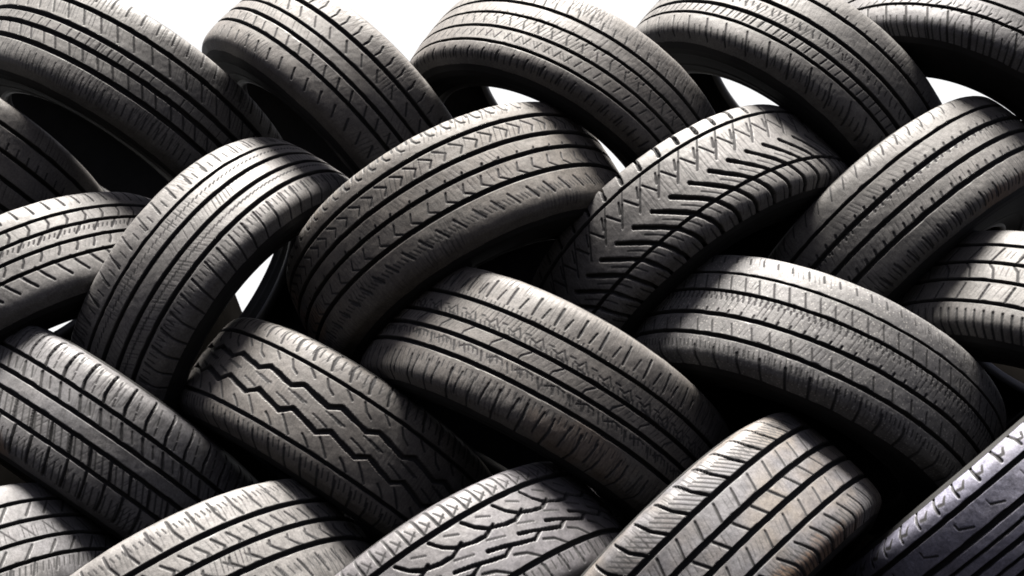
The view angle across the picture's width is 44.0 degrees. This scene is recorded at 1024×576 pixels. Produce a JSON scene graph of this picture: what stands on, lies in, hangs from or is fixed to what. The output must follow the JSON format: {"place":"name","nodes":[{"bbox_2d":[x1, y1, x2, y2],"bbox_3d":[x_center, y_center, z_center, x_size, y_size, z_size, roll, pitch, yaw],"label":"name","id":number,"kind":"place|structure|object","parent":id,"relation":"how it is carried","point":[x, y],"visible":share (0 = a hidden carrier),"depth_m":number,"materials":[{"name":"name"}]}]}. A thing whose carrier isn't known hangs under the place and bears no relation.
{"place":"outdoors","nodes":[
{"label":"outdoors","id":0,"kind":"place"},
{"bbox_2d":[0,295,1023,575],"bbox_3d":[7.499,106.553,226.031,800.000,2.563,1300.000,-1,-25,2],"label":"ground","id":1,"kind":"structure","parent":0,"point":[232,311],"depth_m":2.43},
{"bbox_2d":[0,483,121,575],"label":"tyre","id":2,"kind":"object","parent":1,"relation":"on","point":[44,531],"visible":0.72,"depth_m":1.74,"materials":[{"name":"rubber"}]},
{"bbox_2d":[0,326,258,540],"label":"tyre","id":3,"kind":"object","parent":2,"relation":"on","point":[111,450],"visible":0.75,"depth_m":1.81,"materials":[{"name":"rubber"}]},
{"bbox_2d":[0,192,151,344],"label":"tyre","id":4,"kind":"object","parent":3,"relation":"on","point":[54,253],"visible":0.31,"depth_m":1.91,"materials":[{"name":"rubber"}]},
{"bbox_2d":[0,98,102,214],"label":"tyre","id":5,"kind":"object","parent":4,"relation":"on","point":[38,163],"visible":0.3,"depth_m":2.04,"materials":[{"name":"rubber"}]},
{"bbox_2d":[0,0,282,198],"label":"tyre","id":6,"kind":"object","parent":4,"relation":"on","point":[114,96],"visible":0.61,"depth_m":2.06,"materials":[{"name":"grey rubber"}]},
{"bbox_2d":[70,137,348,414],"bbox_3d":[-0.478,0.038,2.161,0.195,0.599,0.599,32,-20,15],"label":"tyre","id":7,"kind":"object","parent":3,"relation":"on","point":[200,242],"visible":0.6,"depth_m":1.90,"materials":[{"name":"rubber"}]},
{"bbox_2d":[70,478,370,575],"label":"tyre","id":8,"kind":"object","parent":1,"relation":"on","point":[288,527],"visible":0.88,"depth_m":1.69,"materials":[{"name":"rubber"}]},
{"bbox_2d":[179,317,492,545],"bbox_3d":[-0.280,0.266,2.054,0.539,0.190,0.539,29,-18,14],"label":"tyre","id":9,"kind":"object","parent":8,"relation":"on","point":[375,457],"visible":0.77,"depth_m":1.82,"materials":[{"name":"rubber"}]},
{"bbox_2d":[334,461,622,575],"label":"tyre","id":10,"kind":"object","parent":1,"relation":"on","point":[545,518],"visible":0.85,"depth_m":1.64,"materials":[{"name":"black rubber"}]},
{"bbox_2d":[360,266,730,528],"bbox_3d":[0.049,0.198,2.014,0.590,0.210,0.589,26,-17,13],"label":"tyre","id":11,"kind":"object","parent":10,"relation":"on","point":[496,373],"visible":0.74,"depth_m":1.76,"materials":[{"name":"rubber"}]},
{"bbox_2d":[286,102,618,364],"bbox_3d":[-0.080,-0.058,2.120,0.580,0.213,0.580,-27,-19,-10],"label":"tyre","id":12,"kind":"object","parent":11,"relation":"on","point":[510,190],"visible":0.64,"depth_m":1.88,"materials":[{"name":"rubber"}]},
{"bbox_2d":[202,0,452,178],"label":"tyre","id":13,"kind":"object","parent":12,"relation":"on","point":[344,89],"visible":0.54,"depth_m":2.05,"materials":[{"name":"rubber"}]},
{"bbox_2d":[410,0,715,167],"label":"tyre","id":14,"kind":"object","parent":12,"relation":"on","point":[626,94],"visible":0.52,"depth_m":2.00,"materials":[{"name":"rubber"}]},
{"bbox_2d":[581,412,881,575],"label":"tyre","id":15,"kind":"object","parent":1,"relation":"on","point":[781,494],"visible":1,"depth_m":1.61,"materials":[{"name":"rubber"}]},
{"bbox_2d":[632,255,1005,535],"bbox_3d":[0.462,0.182,2.013,0.594,0.198,0.594,24,-20,13],"label":"tyre","id":16,"kind":"object","parent":15,"relation":"on","point":[902,409],"visible":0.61,"depth_m":1.77,"materials":[{"name":"rubber"}]},
{"bbox_2d":[531,104,848,336],"bbox_3d":[0.307,-0.039,2.144,0.596,0.190,0.596,-31,-26,-12],"label":"tyre","id":17,"kind":"object","parent":16,"relation":"on","point":[638,242],"visible":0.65,"depth_m":1.90,"materials":[{"name":"rubber"}]},
{"bbox_2d":[840,409,1023,575],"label":"tyre","id":18,"kind":"object","parent":1,"relation":"on","point":[967,519],"visible":0.89,"depth_m":1.62,"materials":[{"name":"rubber"}]},
{"bbox_2d":[896,230,1023,422],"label":"tyre","id":19,"kind":"object","parent":18,"relation":"on","point":[967,293],"visible":0.38,"depth_m":1.83,"materials":[{"name":"grey rubber"}]},
{"bbox_2d":[767,96,1023,302],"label":"tyre","id":20,"kind":"object","parent":19,"relation":"on","point":[897,215],"visible":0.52,"depth_m":1.89,"materials":[{"name":"grey rubber"}]},
{"bbox_2d":[636,0,941,166],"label":"tyre","id":21,"kind":"object","parent":20,"relation":"on","point":[848,83],"visible":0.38,"depth_m":2.00,"materials":[{"name":"grey rubber"}]},
{"bbox_2d":[844,0,1023,121],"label":"tyre","id":22,"kind":"object","parent":20,"relation":"on","point":[977,45],"visible":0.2,"depth_m":1.99,"materials":[{"name":"rubber"}]},
{"bbox_2d":[48,0,1015,331],"label":"sky","id":23,"kind":"structure","parent":0,"point":[405,23],"materials":[{"name":"white"}]}
]}

